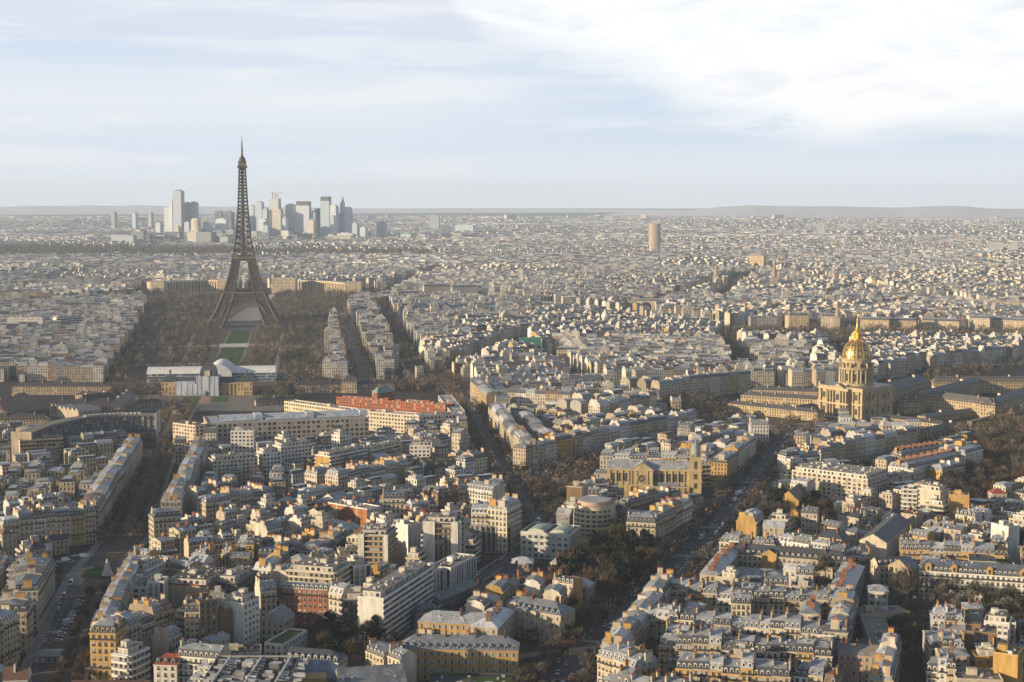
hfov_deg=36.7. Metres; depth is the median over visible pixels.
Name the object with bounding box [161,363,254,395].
military school
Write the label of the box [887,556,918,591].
chapel
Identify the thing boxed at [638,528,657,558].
tree
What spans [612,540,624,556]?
tree
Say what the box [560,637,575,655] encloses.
tree
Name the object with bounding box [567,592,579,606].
tree
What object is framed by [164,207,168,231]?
tower block
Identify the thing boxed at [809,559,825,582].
tree
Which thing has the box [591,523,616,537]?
tree
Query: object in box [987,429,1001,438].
tree
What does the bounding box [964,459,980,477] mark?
tree
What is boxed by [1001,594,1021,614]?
tree
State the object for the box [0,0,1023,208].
sky
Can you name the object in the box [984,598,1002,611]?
tree
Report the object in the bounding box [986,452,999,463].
tree
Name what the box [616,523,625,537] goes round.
tree
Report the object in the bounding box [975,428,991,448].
tree
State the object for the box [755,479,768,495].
tree
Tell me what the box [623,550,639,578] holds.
tree
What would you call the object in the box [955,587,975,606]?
tree
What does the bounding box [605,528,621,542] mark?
tree
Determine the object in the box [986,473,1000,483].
tree
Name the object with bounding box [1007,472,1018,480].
tree
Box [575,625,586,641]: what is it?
tree
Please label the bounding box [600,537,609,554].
tree
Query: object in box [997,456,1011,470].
tree
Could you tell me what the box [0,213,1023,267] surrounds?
quarters
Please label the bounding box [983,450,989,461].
tree
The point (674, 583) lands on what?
apartment building
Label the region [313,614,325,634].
tree
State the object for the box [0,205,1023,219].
hills
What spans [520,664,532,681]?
tree
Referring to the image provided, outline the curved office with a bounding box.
[11,410,160,461]
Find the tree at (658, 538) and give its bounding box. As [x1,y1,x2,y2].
[649,531,661,548]
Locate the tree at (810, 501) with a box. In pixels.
[806,498,817,506]
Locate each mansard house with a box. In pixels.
[89,615,129,679]
[148,506,180,548]
[178,637,230,681]
[184,594,199,641]
[253,519,282,537]
[254,575,276,618]
[281,578,330,626]
[328,577,354,629]
[382,486,405,518]
[464,476,504,503]
[471,499,503,524]
[484,473,506,495]
[486,492,521,553]
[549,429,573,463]
[626,510,657,546]
[736,508,763,537]
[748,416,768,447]
[790,475,815,494]
[888,447,961,476]
[890,440,945,460]
[918,559,1023,603]
[938,438,983,478]
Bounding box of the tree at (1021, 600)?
[1012,595,1023,617]
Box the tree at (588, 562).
[582,560,592,567]
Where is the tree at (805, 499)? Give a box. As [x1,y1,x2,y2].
[802,494,814,504]
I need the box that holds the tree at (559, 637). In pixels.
[549,632,563,649]
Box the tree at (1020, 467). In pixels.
[1012,463,1023,471]
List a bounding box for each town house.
[2,661,31,681]
[153,653,180,681]
[260,604,294,641]
[275,491,297,499]
[286,646,347,667]
[405,506,428,514]
[412,602,443,628]
[467,576,495,598]
[498,559,523,577]
[511,556,533,571]
[550,552,578,574]
[783,483,808,516]
[783,563,814,587]
[818,524,849,545]
[837,638,877,681]
[842,527,868,545]
[854,634,900,643]
[862,519,878,531]
[867,584,888,605]
[870,556,906,584]
[880,507,905,514]
[988,488,1006,498]
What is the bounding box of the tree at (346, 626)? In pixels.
[341,623,356,652]
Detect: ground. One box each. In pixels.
[0,208,1023,681]
[60,552,126,595]
[107,296,346,384]
[318,639,367,666]
[526,465,599,521]
[583,547,647,603]
[666,396,837,425]
[726,333,847,346]
[760,499,828,532]
[896,598,1023,681]
[952,418,1023,498]
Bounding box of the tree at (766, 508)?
[762,505,775,514]
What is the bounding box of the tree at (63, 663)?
[57,655,70,674]
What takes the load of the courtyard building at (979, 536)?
on the ground at (528, 648)
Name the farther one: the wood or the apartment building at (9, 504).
the wood
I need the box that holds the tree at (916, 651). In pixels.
[906,648,924,669]
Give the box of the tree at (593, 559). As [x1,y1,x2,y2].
[587,552,599,567]
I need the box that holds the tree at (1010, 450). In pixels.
[1001,446,1015,458]
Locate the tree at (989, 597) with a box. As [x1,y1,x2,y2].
[982,586,1003,605]
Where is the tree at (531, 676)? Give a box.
[525,672,537,681]
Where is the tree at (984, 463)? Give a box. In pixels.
[979,457,995,478]
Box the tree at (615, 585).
[603,578,622,603]
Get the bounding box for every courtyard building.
[0,500,3,510]
[0,526,17,559]
[0,555,9,584]
[0,563,4,586]
[0,664,4,681]
[4,552,13,564]
[6,558,22,581]
[15,540,31,559]
[16,550,40,559]
[24,538,45,557]
[27,535,39,542]
[44,543,52,558]
[45,530,68,554]
[59,498,77,506]
[111,639,150,679]
[134,544,158,556]
[134,549,152,557]
[151,532,174,549]
[152,625,181,670]
[153,547,178,555]
[159,556,170,576]
[168,553,200,576]
[169,521,195,556]
[173,553,189,559]
[173,611,177,626]
[175,600,184,641]
[175,638,204,652]
[181,511,203,521]
[184,533,207,556]
[189,552,213,566]
[194,522,214,534]
[201,629,229,644]
[209,586,227,618]
[213,518,236,534]
[216,505,237,520]
[226,504,239,513]
[230,551,252,569]
[234,514,249,531]
[234,529,246,540]
[238,505,251,521]
[240,505,259,509]
[246,517,265,532]
[250,508,271,519]
[257,494,279,508]
[258,541,281,560]
[260,505,276,517]
[266,516,287,526]
[268,563,292,588]
[274,500,295,516]
[276,588,281,606]
[278,492,295,504]
[282,524,297,538]
[284,504,308,524]
[288,514,312,536]
[290,553,308,563]
[291,494,315,509]
[308,547,334,558]
[309,502,334,518]
[311,510,334,531]
[312,495,331,507]
[323,491,348,500]
[333,521,351,546]
[334,519,342,526]
[342,495,363,502]
[346,526,362,545]
[347,519,358,532]
[361,576,380,588]
[365,637,389,665]
[366,512,382,524]
[367,498,381,512]
[371,561,388,578]
[376,511,401,523]
[383,563,399,577]
[387,640,416,681]
[391,519,399,526]
[392,485,413,501]
[404,506,419,520]
[405,547,427,563]
[416,510,429,524]
[418,627,431,633]
[440,502,462,515]
[456,502,462,508]
[460,502,478,517]
[465,513,470,525]
[465,533,480,563]
[465,589,490,612]
[484,574,510,606]
[487,592,500,607]
[503,574,519,599]
[505,590,522,609]
[522,588,537,597]
[524,570,545,598]
[542,578,567,604]
[552,569,582,610]
[556,504,573,524]
[561,496,577,509]
[574,576,595,605]
[615,502,623,520]
[625,506,646,522]
[653,496,668,507]
[664,484,680,496]
[665,616,692,632]
[667,651,678,673]
[684,594,710,610]
[688,497,696,518]
[700,622,731,636]
[716,565,743,586]
[727,641,756,658]
[731,590,751,616]
[733,578,760,587]
[738,569,761,584]
[762,520,786,536]
[763,572,788,589]
[767,509,790,533]
[787,513,795,533]
[791,574,814,589]
[796,561,813,582]
[799,594,820,609]
[800,599,820,620]
[801,503,818,534]
[807,633,833,664]
[820,514,844,533]
[828,584,837,589]
[834,500,843,519]
[842,494,861,512]
[844,521,853,528]
[861,501,883,522]
[881,509,896,521]
[901,506,923,528]
[909,524,934,540]
[918,508,933,522]
[920,550,939,561]
[922,630,949,668]
[924,495,949,519]
[926,521,943,541]
[934,642,970,666]
[936,599,952,606]
[937,619,964,647]
[943,521,966,540]
[949,510,955,519]
[955,506,982,522]
[961,598,983,617]
[964,612,983,625]
[968,503,991,521]
[968,551,996,562]
[969,529,989,542]
[970,642,994,667]
[992,513,998,521]
[998,506,1015,521]
[999,609,1015,645]
[1009,510,1023,527]
[1012,639,1023,656]
[1017,620,1023,636]
[1019,546,1023,564]
[1019,634,1023,644]
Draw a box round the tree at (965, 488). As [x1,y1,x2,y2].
[958,482,975,493]
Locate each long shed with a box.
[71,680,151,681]
[433,579,476,608]
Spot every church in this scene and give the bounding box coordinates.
[597,309,611,320]
[607,439,701,496]
[712,263,722,287]
[769,259,777,284]
[817,317,893,418]
[834,298,840,330]
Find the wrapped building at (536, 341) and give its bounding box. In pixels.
[520,336,540,348]
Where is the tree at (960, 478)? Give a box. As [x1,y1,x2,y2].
[957,476,967,486]
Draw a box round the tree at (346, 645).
[338,636,359,663]
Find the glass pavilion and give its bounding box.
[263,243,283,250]
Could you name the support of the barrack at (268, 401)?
on the ground at (528, 648)
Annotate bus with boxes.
[735,490,742,495]
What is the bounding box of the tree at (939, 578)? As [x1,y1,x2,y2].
[926,573,943,586]
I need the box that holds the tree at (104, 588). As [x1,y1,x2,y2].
[100,583,108,591]
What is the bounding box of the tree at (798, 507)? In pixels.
[794,501,804,517]
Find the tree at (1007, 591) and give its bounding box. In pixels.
[996,583,1016,608]
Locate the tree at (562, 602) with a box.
[561,598,570,605]
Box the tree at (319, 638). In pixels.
[315,632,327,647]
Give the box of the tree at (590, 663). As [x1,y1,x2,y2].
[577,651,596,674]
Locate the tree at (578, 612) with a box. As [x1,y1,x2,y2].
[575,606,584,631]
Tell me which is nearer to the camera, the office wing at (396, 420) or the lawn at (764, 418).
the office wing at (396, 420)
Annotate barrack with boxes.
[0,390,33,412]
[0,411,50,425]
[12,380,114,394]
[51,396,118,416]
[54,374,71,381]
[78,390,116,399]
[107,389,133,412]
[136,397,162,407]
[158,405,190,413]
[254,396,291,405]
[295,378,340,393]
[341,374,357,392]
[357,378,393,392]
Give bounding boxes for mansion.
[402,629,519,681]
[417,607,485,634]
[465,627,480,634]
[470,599,514,638]
[510,566,553,584]
[512,575,547,590]
[514,593,574,642]
[699,542,738,581]
[733,540,848,578]
[831,557,864,597]
[838,506,874,528]
[989,497,1023,511]
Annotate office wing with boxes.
[284,399,368,411]
[368,409,415,432]
[415,411,462,432]
[438,395,464,415]
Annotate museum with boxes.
[519,294,553,303]
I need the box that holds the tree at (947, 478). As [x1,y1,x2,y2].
[940,476,954,490]
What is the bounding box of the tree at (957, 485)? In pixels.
[949,478,962,489]
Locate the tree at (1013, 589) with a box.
[1009,585,1018,602]
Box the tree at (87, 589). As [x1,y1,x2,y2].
[83,585,96,601]
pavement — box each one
[21,404,198,681]
[332,307,373,379]
[394,325,427,376]
[402,515,554,640]
[433,380,555,519]
[503,458,598,482]
[520,422,813,681]
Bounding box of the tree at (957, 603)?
[946,597,960,608]
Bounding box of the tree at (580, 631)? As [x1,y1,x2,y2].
[570,627,584,646]
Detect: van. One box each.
[62,618,73,623]
[79,553,88,556]
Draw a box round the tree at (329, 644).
[322,638,340,652]
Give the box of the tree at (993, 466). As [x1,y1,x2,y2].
[987,463,1000,475]
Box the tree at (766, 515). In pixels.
[763,512,770,519]
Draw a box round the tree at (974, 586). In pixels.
[964,579,983,600]
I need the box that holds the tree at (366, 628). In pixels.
[358,619,372,646]
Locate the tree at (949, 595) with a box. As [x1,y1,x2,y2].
[938,591,954,602]
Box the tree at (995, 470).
[988,466,1004,476]
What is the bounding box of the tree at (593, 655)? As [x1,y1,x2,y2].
[585,651,597,673]
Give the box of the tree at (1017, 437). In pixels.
[1013,431,1023,449]
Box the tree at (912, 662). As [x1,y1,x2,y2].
[904,651,923,677]
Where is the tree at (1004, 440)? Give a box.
[994,435,1009,454]
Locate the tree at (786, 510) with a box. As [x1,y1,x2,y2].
[776,503,790,513]
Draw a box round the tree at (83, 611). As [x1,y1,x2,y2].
[74,604,91,623]
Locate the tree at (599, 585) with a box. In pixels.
[594,573,614,599]
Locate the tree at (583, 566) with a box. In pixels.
[580,563,599,576]
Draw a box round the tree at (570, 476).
[564,473,578,481]
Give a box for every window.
[610,472,614,480]
[617,472,620,480]
[623,473,626,480]
[654,473,658,481]
[660,473,664,481]
[666,473,670,481]
[673,474,676,482]
[679,474,683,482]
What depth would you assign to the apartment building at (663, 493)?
1096.10 m
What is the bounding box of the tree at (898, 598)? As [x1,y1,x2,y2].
[889,586,909,605]
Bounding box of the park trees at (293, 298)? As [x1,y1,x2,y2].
[9,270,1023,679]
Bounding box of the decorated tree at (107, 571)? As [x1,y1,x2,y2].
[102,559,112,575]
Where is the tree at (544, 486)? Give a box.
[537,482,549,490]
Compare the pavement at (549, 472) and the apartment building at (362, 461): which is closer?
the apartment building at (362, 461)
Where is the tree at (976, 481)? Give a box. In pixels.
[969,475,983,489]
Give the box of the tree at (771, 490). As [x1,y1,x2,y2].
[767,486,776,501]
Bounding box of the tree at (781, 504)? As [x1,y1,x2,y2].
[776,500,789,510]
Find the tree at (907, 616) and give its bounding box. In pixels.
[900,610,922,641]
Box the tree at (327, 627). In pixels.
[322,623,337,643]
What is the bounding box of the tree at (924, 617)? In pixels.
[912,614,927,630]
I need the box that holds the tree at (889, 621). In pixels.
[881,612,893,627]
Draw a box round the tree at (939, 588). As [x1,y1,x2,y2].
[932,581,946,603]
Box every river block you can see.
[381,290,419,293]
[422,283,450,293]
[451,284,477,293]
[636,297,659,309]
[787,310,808,328]
[821,312,844,328]
[860,315,889,330]
[890,317,915,330]
[921,316,960,330]
[969,313,992,332]
[992,317,1023,330]
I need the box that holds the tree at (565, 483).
[558,479,569,490]
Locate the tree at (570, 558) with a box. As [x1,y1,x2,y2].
[563,551,578,565]
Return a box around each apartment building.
[0,515,19,545]
[0,566,3,595]
[0,588,35,647]
[0,598,32,652]
[0,603,20,666]
[0,620,4,665]
[1,573,45,630]
[3,496,19,515]
[7,564,50,618]
[12,505,27,511]
[13,507,33,543]
[17,551,56,610]
[28,496,43,508]
[28,505,45,542]
[36,502,52,507]
[37,491,58,507]
[39,504,56,535]
[50,504,70,546]
[65,505,84,545]
[78,492,106,539]
[78,500,95,543]
[86,484,111,521]
[90,477,116,517]
[90,602,118,627]
[90,615,132,640]
[97,468,120,508]
[99,584,128,610]
[99,595,124,611]
[103,464,125,502]
[105,575,131,608]
[108,456,129,493]
[110,610,141,641]
[111,566,134,602]
[112,447,135,480]
[113,451,131,484]
[121,442,138,476]
[121,550,140,568]
[122,433,142,471]
[122,559,141,577]
[128,598,163,629]
[130,610,154,663]
[141,592,173,626]
[160,485,185,517]
[167,473,190,513]
[177,464,195,484]
[178,453,198,485]
[180,470,193,485]
[181,512,203,525]
[181,519,191,525]
[187,442,205,479]
[187,485,206,514]
[189,435,207,470]
[189,450,201,484]
[195,493,218,523]
[195,529,210,536]
[198,482,215,491]
[198,540,218,566]
[207,534,222,566]
[208,476,232,490]
[212,490,230,508]
[218,527,235,547]
[220,486,240,506]
[220,540,237,569]
[226,476,239,488]
[231,487,254,507]
[236,534,246,550]
[239,480,254,489]
[246,530,256,567]
[248,487,262,505]
[252,555,282,579]
[254,481,275,496]
[255,533,263,560]
[263,534,275,545]
[268,544,291,563]
[272,534,283,542]
[274,540,294,556]
[284,536,301,554]
[292,533,307,544]
[296,486,318,499]
[298,540,325,554]
[302,531,313,541]
[305,463,329,484]
[305,527,320,538]
[307,483,327,497]
[310,537,336,550]
[319,524,344,550]
[321,481,337,493]
[325,467,347,492]
[337,468,356,481]
[346,463,370,477]
[350,460,368,466]
[361,463,385,475]
[370,456,387,463]
[374,459,398,483]
[387,453,409,484]
[404,500,418,514]
[414,432,426,438]
[415,498,428,513]
[420,491,437,512]
[422,482,438,496]
[426,432,439,439]
[432,486,448,512]
[437,429,449,447]
[439,473,455,485]
[443,482,458,504]
[453,479,468,503]
[455,454,473,471]
[463,447,487,473]
[510,425,523,455]
[513,427,532,444]
[513,442,532,472]
[518,432,538,471]
[524,439,545,469]
[536,425,555,439]
[536,435,557,467]
[569,429,583,459]
[578,428,590,457]
[581,425,599,454]
[582,479,593,488]
[588,486,597,495]
[591,475,603,483]
[596,642,623,681]
[598,486,606,496]
[599,449,613,469]
[599,672,616,681]
[600,620,634,647]
[607,480,617,500]
[611,611,641,646]
[612,639,646,673]
[613,449,629,458]
[616,659,641,681]
[617,446,631,451]
[617,484,624,499]
[620,495,639,509]
[620,496,628,519]
[623,445,634,452]
[627,593,656,611]
[627,603,650,649]
[627,644,660,676]
[629,490,648,510]
[630,451,647,459]
[630,667,650,681]
[633,485,649,493]
[634,585,666,603]
[639,488,660,510]
[641,573,670,603]
[645,509,666,549]
[647,444,659,451]
[647,449,660,459]
[648,603,657,653]
[650,485,669,499]
[650,504,675,542]
[650,668,664,681]
[654,566,673,603]
[656,601,670,653]
[658,632,677,675]
[660,498,683,539]
[661,447,675,459]
[665,670,692,681]
[667,494,692,534]
[669,598,682,623]
[670,573,680,605]
[675,445,690,460]
[675,652,692,677]
[676,448,688,460]
[677,623,692,656]
[678,575,691,608]
[678,608,695,625]
[679,439,702,448]
[687,575,708,602]
[690,433,711,443]
[692,624,709,652]
[692,644,710,681]
[695,605,713,628]
[700,442,717,455]
[702,430,722,442]
[702,450,715,457]
[702,581,717,611]
[708,623,722,654]
[710,451,733,486]
[710,652,724,681]
[713,434,731,452]
[713,607,732,627]
[717,580,730,612]
[719,532,730,548]
[721,631,737,658]
[723,442,745,474]
[723,449,738,478]
[723,654,740,681]
[729,527,740,542]
[730,582,740,612]
[731,611,744,636]
[736,439,750,470]
[737,432,756,465]
[738,627,754,649]
[739,531,753,543]
[740,647,754,681]
[741,577,753,613]
[744,609,759,637]
[753,536,764,544]
[753,582,768,615]
[753,655,771,681]
[754,633,766,658]
[759,608,770,637]
[764,532,776,544]
[766,632,779,660]
[768,579,784,615]
[770,607,784,637]
[771,654,791,681]
[775,533,792,545]
[777,448,798,477]
[779,635,797,681]
[784,584,799,613]
[784,606,802,638]
[787,443,804,450]
[791,528,810,547]
[793,660,809,681]
[797,632,813,667]
[798,450,807,459]
[800,585,815,604]
[800,617,817,638]
[801,447,820,460]
[803,442,814,449]
[808,444,830,460]
[808,654,828,681]
[809,533,835,548]
[814,636,833,666]
[816,584,828,619]
[818,613,833,639]
[819,440,837,458]
[822,613,851,666]
[823,663,842,681]
[827,438,844,459]
[827,603,853,642]
[828,583,844,614]
[829,543,844,552]
[829,583,859,637]
[831,600,856,642]
[835,614,847,654]
[836,435,855,462]
[843,543,859,564]
[857,544,870,573]
[868,659,896,681]
[871,646,899,681]
[876,626,902,681]
[899,533,912,555]
[900,540,917,561]
[917,536,929,564]
[921,519,935,529]
[924,635,942,675]
[926,656,937,681]
[927,462,951,486]
[929,606,945,629]
[930,538,943,559]
[935,514,951,526]
[935,515,951,520]
[937,649,946,681]
[938,629,953,647]
[940,457,964,481]
[943,537,960,560]
[945,600,954,624]
[946,647,956,681]
[949,627,965,648]
[953,531,974,540]
[953,602,965,624]
[960,535,973,560]
[963,516,978,524]
[966,521,982,533]
[972,537,994,556]
[974,629,986,649]
[978,520,990,527]
[982,523,990,538]
[985,636,997,647]
[990,530,1005,545]
[994,542,1008,563]
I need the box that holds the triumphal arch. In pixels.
[749,255,766,270]
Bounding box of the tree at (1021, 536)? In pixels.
[1019,527,1023,545]
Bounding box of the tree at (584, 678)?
[576,673,590,681]
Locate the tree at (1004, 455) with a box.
[996,449,1010,470]
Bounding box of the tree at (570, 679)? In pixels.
[564,676,576,681]
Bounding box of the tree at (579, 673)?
[574,667,587,678]
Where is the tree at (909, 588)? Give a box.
[901,582,918,597]
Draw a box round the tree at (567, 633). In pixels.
[560,630,569,639]
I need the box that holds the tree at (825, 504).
[817,498,832,514]
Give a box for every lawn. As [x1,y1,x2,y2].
[84,566,112,579]
[180,397,199,402]
[211,396,228,401]
[218,347,244,362]
[226,332,249,342]
[727,415,769,419]
[781,419,809,423]
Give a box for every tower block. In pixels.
[111,211,116,228]
[111,234,136,241]
[132,212,138,228]
[148,212,153,226]
[155,222,162,233]
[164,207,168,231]
[169,199,172,231]
[173,190,184,231]
[174,226,181,231]
[184,221,190,231]
[185,202,189,221]
[190,202,198,221]
[191,218,200,229]
[203,221,210,231]
[214,211,222,229]
[215,218,228,229]
[223,211,234,228]
[249,205,254,230]
[255,201,263,230]
[259,218,268,232]
[262,208,269,225]
[263,225,270,235]
[269,192,282,225]
[271,208,282,235]
[282,217,287,229]
[285,204,295,229]
[296,201,310,232]
[308,220,316,232]
[311,211,316,220]
[315,208,319,235]
[320,197,330,226]
[320,226,329,236]
[330,205,338,233]
[331,215,335,233]
[337,232,352,235]
[339,196,344,232]
[345,207,352,232]
[352,222,358,235]
[360,226,367,236]
[377,221,386,235]
[400,233,413,237]
[418,233,427,237]
[430,214,439,228]
[453,232,462,236]
[455,224,474,231]
[649,223,660,250]
[817,222,824,233]
[986,242,1003,248]
[989,216,992,224]
[1009,243,1017,249]
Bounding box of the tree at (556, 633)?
[554,629,565,640]
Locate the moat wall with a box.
[967,408,1022,426]
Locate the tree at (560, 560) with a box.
[555,555,568,570]
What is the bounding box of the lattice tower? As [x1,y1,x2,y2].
[207,142,279,327]
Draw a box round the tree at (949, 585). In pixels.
[940,575,959,598]
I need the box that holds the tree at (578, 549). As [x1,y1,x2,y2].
[573,544,588,574]
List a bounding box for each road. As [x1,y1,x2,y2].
[31,418,184,681]
[337,308,369,379]
[378,305,424,376]
[389,516,550,643]
[443,381,555,520]
[505,456,597,480]
[536,423,813,681]
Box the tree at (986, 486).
[980,479,993,492]
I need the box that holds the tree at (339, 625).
[335,621,346,638]
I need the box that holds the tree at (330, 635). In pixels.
[326,630,338,645]
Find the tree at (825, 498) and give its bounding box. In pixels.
[821,495,833,509]
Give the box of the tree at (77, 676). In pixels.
[68,671,85,681]
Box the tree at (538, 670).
[528,661,546,681]
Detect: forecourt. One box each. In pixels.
[128,395,291,410]
[229,320,257,330]
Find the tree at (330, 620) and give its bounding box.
[321,611,336,629]
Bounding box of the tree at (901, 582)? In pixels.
[892,570,909,598]
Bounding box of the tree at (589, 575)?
[575,566,597,580]
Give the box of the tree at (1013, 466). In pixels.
[1010,462,1020,470]
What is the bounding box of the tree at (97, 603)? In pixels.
[94,598,101,609]
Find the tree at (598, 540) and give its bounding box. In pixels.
[589,534,602,546]
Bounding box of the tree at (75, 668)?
[70,663,85,676]
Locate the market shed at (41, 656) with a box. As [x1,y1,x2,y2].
[33,648,76,663]
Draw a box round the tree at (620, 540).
[615,537,629,552]
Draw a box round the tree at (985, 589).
[979,581,994,605]
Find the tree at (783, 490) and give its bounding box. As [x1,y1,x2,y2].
[779,486,787,493]
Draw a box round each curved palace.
[147,278,226,292]
[271,277,361,293]
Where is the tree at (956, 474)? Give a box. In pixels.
[951,469,964,479]
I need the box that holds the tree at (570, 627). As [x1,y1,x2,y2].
[565,624,574,638]
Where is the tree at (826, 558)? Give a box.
[816,553,834,579]
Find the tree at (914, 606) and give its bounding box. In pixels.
[902,596,919,616]
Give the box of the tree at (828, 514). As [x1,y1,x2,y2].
[821,506,837,519]
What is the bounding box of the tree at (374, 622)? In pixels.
[364,614,381,639]
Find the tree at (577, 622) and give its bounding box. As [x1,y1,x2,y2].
[574,617,580,627]
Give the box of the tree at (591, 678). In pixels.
[581,670,596,681]
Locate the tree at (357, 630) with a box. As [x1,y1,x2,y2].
[352,625,361,636]
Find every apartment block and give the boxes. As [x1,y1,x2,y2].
[7,315,44,323]
[19,434,63,463]
[52,314,82,323]
[110,299,123,304]
[133,574,148,600]
[139,556,164,578]
[146,573,169,601]
[168,565,226,610]
[187,655,308,681]
[190,591,216,640]
[208,451,257,484]
[215,565,258,595]
[218,604,232,642]
[221,587,259,644]
[229,643,260,654]
[230,427,255,454]
[256,444,280,481]
[264,628,306,654]
[273,438,311,469]
[274,430,295,441]
[286,557,351,583]
[293,659,341,681]
[314,443,367,467]
[328,499,379,526]
[332,429,351,447]
[334,544,357,559]
[341,586,363,637]
[345,554,370,586]
[356,522,397,565]
[357,560,433,643]
[363,440,401,458]
[396,518,420,565]
[410,438,430,457]
[420,456,464,475]
[421,511,464,562]
[427,562,443,592]
[429,673,511,681]
[434,553,476,588]
[441,420,461,451]
[470,524,512,552]
[567,480,587,499]
[572,495,615,542]
[572,533,588,550]
[702,456,712,486]
[792,461,888,504]
[857,605,906,635]
[860,614,888,644]
[901,483,918,509]
[917,481,949,509]
[949,489,968,515]
[954,666,1003,681]
[965,622,996,663]
[984,607,1010,645]
[991,519,1019,563]
[993,642,1023,681]
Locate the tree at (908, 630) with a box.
[899,621,918,642]
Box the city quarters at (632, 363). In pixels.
[0,261,1023,514]
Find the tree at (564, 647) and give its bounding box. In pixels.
[557,640,568,659]
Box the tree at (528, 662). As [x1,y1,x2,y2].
[523,656,537,673]
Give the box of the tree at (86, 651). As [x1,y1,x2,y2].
[78,645,89,658]
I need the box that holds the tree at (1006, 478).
[998,472,1009,481]
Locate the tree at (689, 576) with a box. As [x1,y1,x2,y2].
[677,573,693,578]
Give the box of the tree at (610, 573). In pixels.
[593,562,617,583]
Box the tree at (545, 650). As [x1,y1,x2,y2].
[539,639,553,658]
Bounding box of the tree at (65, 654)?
[58,649,71,668]
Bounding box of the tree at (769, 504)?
[764,499,777,509]
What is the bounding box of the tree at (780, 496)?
[770,493,786,512]
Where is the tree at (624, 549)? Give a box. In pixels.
[616,546,627,566]
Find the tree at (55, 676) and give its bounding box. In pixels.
[48,672,61,681]
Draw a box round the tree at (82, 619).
[74,614,87,627]
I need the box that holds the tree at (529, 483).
[527,478,537,489]
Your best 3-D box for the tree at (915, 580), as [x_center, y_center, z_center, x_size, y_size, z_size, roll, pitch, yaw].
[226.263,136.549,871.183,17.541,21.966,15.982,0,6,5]
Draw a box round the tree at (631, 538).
[624,528,637,552]
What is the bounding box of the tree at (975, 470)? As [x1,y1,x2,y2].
[971,465,986,484]
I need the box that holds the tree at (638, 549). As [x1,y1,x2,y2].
[634,545,649,568]
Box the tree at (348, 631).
[338,621,354,650]
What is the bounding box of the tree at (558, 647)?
[550,642,564,663]
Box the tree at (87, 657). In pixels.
[72,651,89,672]
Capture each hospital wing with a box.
[727,398,822,420]
[741,389,818,404]
[751,384,818,395]
[781,401,817,417]
[880,413,947,426]
[884,374,931,407]
[897,395,923,413]
[913,378,981,399]
[917,408,974,420]
[921,390,1003,417]
[922,420,966,437]
[931,374,1023,392]
[980,385,1023,417]
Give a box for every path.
[73,566,99,584]
[125,363,197,365]
[130,345,216,348]
[180,333,195,365]
[198,396,209,403]
[213,332,230,359]
[219,343,248,346]
[229,308,260,319]
[241,332,251,359]
[249,344,316,347]
[275,332,283,372]
[768,423,811,432]
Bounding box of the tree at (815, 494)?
[810,489,822,501]
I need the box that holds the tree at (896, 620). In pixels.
[891,611,912,637]
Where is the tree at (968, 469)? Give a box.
[965,463,978,481]
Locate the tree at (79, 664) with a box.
[74,659,87,672]
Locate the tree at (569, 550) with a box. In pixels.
[565,547,573,555]
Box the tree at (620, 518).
[609,513,624,539]
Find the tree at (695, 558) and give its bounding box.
[688,551,702,562]
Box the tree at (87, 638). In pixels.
[81,635,89,650]
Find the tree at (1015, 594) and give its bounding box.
[1010,590,1022,600]
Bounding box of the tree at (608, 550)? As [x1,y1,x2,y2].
[597,543,619,568]
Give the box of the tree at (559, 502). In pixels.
[552,497,565,507]
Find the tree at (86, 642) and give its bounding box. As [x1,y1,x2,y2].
[80,638,89,649]
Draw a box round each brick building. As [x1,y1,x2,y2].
[336,395,398,410]
[372,386,394,398]
[398,399,454,412]
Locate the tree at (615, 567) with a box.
[604,565,619,581]
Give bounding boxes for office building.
[173,420,206,448]
[203,408,368,443]
[521,515,580,558]
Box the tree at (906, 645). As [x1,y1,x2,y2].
[901,640,910,656]
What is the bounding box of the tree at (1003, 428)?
[997,425,1007,439]
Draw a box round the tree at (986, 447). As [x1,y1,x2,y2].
[982,443,995,458]
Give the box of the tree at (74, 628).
[69,623,82,640]
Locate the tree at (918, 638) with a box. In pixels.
[909,634,922,650]
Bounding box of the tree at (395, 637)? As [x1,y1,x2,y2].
[389,631,400,645]
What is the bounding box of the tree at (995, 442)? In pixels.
[991,438,1003,451]
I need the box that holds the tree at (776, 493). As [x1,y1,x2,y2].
[770,488,780,503]
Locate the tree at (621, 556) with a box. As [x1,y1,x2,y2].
[617,550,638,561]
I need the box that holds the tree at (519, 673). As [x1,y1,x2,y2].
[512,666,529,681]
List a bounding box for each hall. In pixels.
[50,403,100,417]
[147,359,276,382]
[334,663,406,681]
[735,567,782,584]
[859,513,910,561]
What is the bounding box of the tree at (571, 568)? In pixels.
[563,558,578,576]
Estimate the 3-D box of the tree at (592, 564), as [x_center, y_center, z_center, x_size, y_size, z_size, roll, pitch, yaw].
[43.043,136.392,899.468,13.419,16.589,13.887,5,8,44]
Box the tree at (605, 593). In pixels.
[603,588,614,604]
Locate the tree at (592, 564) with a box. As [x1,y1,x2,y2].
[578,562,595,574]
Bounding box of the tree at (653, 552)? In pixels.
[642,546,664,570]
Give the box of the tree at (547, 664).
[536,658,552,679]
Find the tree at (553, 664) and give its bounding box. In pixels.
[541,656,556,675]
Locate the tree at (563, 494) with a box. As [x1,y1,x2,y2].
[557,489,566,501]
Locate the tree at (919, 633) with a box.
[913,623,927,644]
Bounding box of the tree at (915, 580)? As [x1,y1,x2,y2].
[897,562,926,599]
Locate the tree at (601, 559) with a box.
[595,553,618,567]
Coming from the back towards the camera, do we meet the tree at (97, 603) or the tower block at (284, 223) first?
the tower block at (284, 223)
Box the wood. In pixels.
[0,242,436,255]
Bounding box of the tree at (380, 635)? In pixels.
[374,628,386,640]
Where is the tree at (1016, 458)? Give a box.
[1009,453,1023,464]

